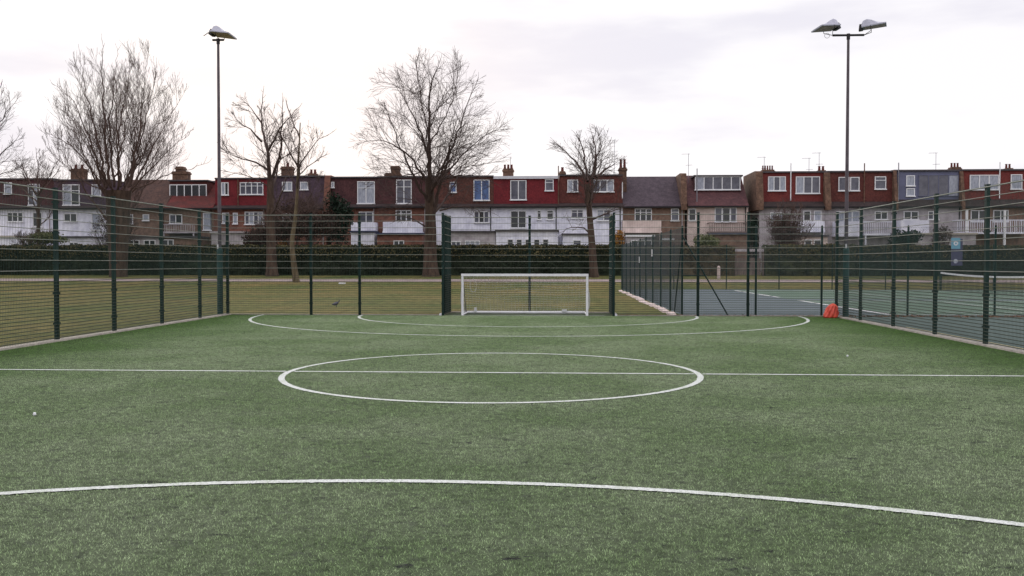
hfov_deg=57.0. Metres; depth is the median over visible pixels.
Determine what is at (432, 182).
bare tree
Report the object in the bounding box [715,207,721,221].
window
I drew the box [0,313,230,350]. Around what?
kerb
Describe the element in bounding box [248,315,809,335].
pitch marking
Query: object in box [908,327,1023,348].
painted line
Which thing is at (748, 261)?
fence
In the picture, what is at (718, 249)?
hedge
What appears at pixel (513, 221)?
window
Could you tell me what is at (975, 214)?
window
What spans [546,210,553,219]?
window
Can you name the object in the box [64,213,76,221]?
window
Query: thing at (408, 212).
window
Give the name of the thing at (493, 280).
park path
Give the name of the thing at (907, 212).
window
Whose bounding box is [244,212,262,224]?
window
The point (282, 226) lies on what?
shrub
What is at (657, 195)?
terraced house
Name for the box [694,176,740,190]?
window
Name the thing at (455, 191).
window
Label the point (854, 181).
window
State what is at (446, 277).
fence
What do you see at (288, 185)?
window
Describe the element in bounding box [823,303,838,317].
orange sack
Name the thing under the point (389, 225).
terraced house
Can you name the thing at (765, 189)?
terraced house
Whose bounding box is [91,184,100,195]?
window
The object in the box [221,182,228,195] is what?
window
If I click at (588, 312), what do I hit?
kerb
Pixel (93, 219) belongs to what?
window
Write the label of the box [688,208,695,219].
window
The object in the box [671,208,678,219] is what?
window
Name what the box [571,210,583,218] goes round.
window
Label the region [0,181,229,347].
fence
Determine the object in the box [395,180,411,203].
window
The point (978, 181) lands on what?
window
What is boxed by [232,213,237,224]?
window
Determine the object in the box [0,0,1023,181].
sky
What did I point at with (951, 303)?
fence
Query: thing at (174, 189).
window
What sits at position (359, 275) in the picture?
fence
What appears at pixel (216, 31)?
floodlight pole
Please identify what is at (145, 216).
window
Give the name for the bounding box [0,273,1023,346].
lawn
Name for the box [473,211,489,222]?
window
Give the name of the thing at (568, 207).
terraced house
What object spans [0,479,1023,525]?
pitch marking
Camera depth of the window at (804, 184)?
86.80 m
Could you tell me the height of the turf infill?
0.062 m
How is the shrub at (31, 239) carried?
on the lawn
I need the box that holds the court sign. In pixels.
[951,238,962,265]
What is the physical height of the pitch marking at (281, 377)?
0.001 m
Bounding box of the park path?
[0,279,1023,281]
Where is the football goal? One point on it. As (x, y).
(464, 312)
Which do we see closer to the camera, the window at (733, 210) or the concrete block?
the concrete block
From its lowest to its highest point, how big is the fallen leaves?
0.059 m
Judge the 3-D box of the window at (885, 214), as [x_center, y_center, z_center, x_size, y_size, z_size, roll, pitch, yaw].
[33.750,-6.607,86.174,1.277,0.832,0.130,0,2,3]
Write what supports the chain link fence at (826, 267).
on the tarmac at (721, 296)
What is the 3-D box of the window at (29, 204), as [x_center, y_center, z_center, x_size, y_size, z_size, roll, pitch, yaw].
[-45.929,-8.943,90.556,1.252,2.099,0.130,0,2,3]
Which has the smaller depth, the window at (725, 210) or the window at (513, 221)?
the window at (725, 210)
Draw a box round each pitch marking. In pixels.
[0,369,1011,375]
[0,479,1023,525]
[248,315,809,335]
[278,353,703,402]
[358,315,697,326]
[516,315,554,315]
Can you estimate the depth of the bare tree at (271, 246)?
71.62 m
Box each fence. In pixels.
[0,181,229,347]
[226,213,442,314]
[439,213,451,315]
[450,216,608,311]
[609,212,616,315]
[614,212,835,316]
[621,226,683,314]
[624,244,1023,289]
[682,225,1023,315]
[834,179,1023,349]
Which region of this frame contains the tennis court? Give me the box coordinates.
[737,290,1023,314]
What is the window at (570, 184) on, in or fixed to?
in the terraced house at (568, 207)
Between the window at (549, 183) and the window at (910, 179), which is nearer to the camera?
the window at (910, 179)
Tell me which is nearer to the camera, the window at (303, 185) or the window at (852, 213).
the window at (852, 213)
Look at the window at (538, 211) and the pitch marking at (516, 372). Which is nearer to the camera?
the pitch marking at (516, 372)
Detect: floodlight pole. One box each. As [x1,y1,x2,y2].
[204,25,236,314]
[811,19,886,316]
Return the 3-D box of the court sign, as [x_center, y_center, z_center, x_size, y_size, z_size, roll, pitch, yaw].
[13.133,-1.071,27.828,0.333,0.818,0.048,0,2,-4]
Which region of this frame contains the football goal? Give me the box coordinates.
[461,274,589,315]
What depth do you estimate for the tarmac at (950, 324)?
23.40 m
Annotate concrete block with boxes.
[658,307,667,312]
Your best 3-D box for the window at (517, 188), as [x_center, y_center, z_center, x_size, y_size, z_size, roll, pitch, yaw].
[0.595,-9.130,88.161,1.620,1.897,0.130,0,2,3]
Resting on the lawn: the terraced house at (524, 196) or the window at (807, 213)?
the terraced house at (524, 196)
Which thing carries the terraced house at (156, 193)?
on the lawn
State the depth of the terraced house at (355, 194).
88.88 m
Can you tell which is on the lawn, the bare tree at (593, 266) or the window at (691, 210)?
the bare tree at (593, 266)
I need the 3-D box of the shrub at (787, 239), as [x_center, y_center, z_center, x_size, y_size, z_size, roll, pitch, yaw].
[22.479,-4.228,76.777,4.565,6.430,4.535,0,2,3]
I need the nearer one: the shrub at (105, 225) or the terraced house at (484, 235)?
the shrub at (105, 225)
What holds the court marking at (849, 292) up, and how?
on the tennis court
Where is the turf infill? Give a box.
[0,313,1023,575]
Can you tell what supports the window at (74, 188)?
in the terraced house at (73, 182)
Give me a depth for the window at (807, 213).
86.54 m
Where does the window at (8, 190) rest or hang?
in the terraced house at (19, 200)
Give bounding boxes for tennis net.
[940,272,1023,295]
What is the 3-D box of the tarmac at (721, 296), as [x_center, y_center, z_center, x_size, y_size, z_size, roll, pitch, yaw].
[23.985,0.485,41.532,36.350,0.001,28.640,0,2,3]
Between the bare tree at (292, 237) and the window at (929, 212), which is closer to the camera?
the bare tree at (292, 237)
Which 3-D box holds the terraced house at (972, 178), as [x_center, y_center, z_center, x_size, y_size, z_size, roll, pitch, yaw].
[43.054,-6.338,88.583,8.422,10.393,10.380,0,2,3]
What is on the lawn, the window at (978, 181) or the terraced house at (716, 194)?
the terraced house at (716, 194)
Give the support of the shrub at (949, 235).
on the lawn
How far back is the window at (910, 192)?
86.35 m
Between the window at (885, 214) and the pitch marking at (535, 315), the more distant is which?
the window at (885, 214)
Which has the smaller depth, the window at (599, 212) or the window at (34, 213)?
the window at (599, 212)
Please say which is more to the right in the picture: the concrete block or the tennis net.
the tennis net
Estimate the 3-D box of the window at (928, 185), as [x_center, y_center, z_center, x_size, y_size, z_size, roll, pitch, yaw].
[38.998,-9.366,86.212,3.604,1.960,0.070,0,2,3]
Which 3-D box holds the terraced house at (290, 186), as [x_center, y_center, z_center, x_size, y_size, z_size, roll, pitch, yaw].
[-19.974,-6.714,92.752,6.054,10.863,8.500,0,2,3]
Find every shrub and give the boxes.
[11,225,69,245]
[88,211,144,245]
[240,218,265,244]
[249,188,348,245]
[323,190,355,244]
[615,229,625,244]
[693,234,720,246]
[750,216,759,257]
[761,198,815,244]
[887,229,924,244]
[931,224,951,244]
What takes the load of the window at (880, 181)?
in the terraced house at (868, 189)
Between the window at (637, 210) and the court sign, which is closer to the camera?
the court sign
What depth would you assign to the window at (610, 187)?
87.76 m
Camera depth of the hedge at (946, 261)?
70.78 m
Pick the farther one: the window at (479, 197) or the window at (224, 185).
the window at (224, 185)
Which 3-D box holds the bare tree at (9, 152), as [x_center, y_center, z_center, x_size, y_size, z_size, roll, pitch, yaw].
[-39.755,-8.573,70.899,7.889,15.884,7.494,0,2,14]
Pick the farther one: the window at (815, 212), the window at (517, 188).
the window at (517, 188)
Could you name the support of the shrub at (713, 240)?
on the lawn
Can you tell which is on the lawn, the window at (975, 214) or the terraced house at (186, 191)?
the terraced house at (186, 191)
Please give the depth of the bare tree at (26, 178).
82.08 m
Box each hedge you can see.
[0,243,620,275]
[623,244,735,275]
[761,243,856,275]
[855,244,1023,275]
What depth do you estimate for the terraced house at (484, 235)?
88.26 m
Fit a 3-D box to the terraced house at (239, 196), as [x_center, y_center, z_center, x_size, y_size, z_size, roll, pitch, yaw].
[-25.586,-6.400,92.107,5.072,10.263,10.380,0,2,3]
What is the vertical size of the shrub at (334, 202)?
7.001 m
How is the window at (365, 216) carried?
in the terraced house at (355, 194)
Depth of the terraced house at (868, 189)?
86.46 m
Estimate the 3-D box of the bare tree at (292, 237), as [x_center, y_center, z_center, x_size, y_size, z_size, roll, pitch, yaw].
[-14.404,-6.715,63.901,4.740,13.027,3.899,0,2,3]
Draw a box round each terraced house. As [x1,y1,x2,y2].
[0,178,59,245]
[50,165,123,245]
[121,180,171,244]
[163,166,214,245]
[209,177,266,244]
[266,162,333,244]
[330,176,378,245]
[376,166,426,247]
[434,170,495,245]
[493,157,558,245]
[558,140,626,247]
[622,154,688,248]
[685,168,748,272]
[743,157,828,258]
[818,163,892,245]
[892,163,961,244]
[939,162,1023,245]
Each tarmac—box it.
[624,289,1022,316]
[850,316,1023,349]
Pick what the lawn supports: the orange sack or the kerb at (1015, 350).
the kerb at (1015, 350)
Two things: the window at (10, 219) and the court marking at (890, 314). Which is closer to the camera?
the court marking at (890, 314)
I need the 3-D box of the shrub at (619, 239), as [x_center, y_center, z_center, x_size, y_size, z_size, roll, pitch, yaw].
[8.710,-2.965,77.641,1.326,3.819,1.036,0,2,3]
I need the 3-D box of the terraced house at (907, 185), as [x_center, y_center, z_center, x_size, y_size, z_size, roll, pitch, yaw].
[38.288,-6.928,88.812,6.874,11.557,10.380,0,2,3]
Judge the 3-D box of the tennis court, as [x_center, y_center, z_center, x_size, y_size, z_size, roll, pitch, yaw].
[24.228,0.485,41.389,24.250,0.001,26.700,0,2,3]
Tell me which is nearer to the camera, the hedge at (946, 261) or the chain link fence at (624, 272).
the chain link fence at (624, 272)
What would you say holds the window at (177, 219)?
in the terraced house at (186, 191)
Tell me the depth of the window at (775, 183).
86.95 m
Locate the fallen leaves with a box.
[621,314,1022,317]
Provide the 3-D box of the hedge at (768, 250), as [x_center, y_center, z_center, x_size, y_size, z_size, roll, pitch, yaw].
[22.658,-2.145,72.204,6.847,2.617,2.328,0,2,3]
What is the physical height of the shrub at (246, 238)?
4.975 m
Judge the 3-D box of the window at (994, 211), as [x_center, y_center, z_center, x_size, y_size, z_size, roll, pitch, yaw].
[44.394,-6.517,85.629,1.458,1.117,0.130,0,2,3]
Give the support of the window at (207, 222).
in the terraced house at (186, 191)
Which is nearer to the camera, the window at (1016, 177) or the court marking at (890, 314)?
the court marking at (890, 314)
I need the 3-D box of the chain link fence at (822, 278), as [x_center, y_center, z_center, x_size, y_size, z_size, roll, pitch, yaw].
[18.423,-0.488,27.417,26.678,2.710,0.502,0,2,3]
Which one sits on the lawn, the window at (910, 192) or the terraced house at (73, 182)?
the terraced house at (73, 182)
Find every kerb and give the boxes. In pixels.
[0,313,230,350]
[231,311,822,316]
[837,316,1023,353]
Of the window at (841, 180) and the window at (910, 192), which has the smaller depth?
the window at (910, 192)
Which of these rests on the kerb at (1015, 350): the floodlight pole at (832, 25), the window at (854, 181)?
the floodlight pole at (832, 25)
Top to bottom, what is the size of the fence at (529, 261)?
3.060 m
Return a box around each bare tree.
[0,79,36,195]
[3,148,77,230]
[38,34,210,276]
[220,89,307,276]
[266,101,334,281]
[349,46,512,276]
[547,123,627,277]
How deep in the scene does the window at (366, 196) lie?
88.94 m
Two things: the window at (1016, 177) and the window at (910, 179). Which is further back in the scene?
the window at (910, 179)
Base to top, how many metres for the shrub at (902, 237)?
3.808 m
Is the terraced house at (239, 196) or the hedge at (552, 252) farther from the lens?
the terraced house at (239, 196)
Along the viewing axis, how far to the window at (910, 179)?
86.31 m
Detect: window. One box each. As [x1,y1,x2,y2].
[3,182,11,194]
[6,212,23,221]
[28,184,39,205]
[32,212,42,226]
[62,184,79,205]
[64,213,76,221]
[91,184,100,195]
[91,213,100,230]
[142,214,148,220]
[169,184,206,195]
[169,214,181,223]
[202,213,211,230]
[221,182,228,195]
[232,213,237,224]
[239,182,263,194]
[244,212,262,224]
[282,182,292,190]
[299,182,308,189]
[356,181,374,203]
[359,212,372,221]
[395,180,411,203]
[396,210,411,221]
[450,182,456,192]
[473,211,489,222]
[474,180,489,200]
[510,180,526,200]
[510,211,526,228]
[536,210,541,219]
[544,179,553,190]
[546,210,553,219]
[567,180,577,192]
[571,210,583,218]
[594,180,614,192]
[596,210,610,220]
[635,208,651,219]
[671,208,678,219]
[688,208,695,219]
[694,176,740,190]
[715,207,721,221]
[722,207,729,221]
[730,207,736,221]
[767,176,786,190]
[795,176,820,193]
[803,211,810,219]
[814,211,821,220]
[836,211,859,220]
[838,177,849,190]
[850,177,859,190]
[874,176,886,189]
[874,211,888,219]
[903,211,919,219]
[906,175,915,186]
[906,188,915,196]
[918,175,958,195]
[928,211,939,219]
[969,175,998,189]
[971,210,983,221]
[993,210,1008,221]
[1011,174,1022,189]
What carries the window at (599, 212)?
in the terraced house at (568, 207)
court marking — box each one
[734,290,953,297]
[804,300,1021,314]
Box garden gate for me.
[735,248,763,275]
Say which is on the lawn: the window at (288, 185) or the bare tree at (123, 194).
the bare tree at (123, 194)
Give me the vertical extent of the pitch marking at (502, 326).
0.001 m
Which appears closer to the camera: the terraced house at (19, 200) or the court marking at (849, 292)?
the court marking at (849, 292)
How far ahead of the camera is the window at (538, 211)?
87.80 m
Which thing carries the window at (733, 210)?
in the terraced house at (716, 194)
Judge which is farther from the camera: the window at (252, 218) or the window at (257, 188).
the window at (257, 188)
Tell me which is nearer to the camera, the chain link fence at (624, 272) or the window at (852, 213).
the chain link fence at (624, 272)

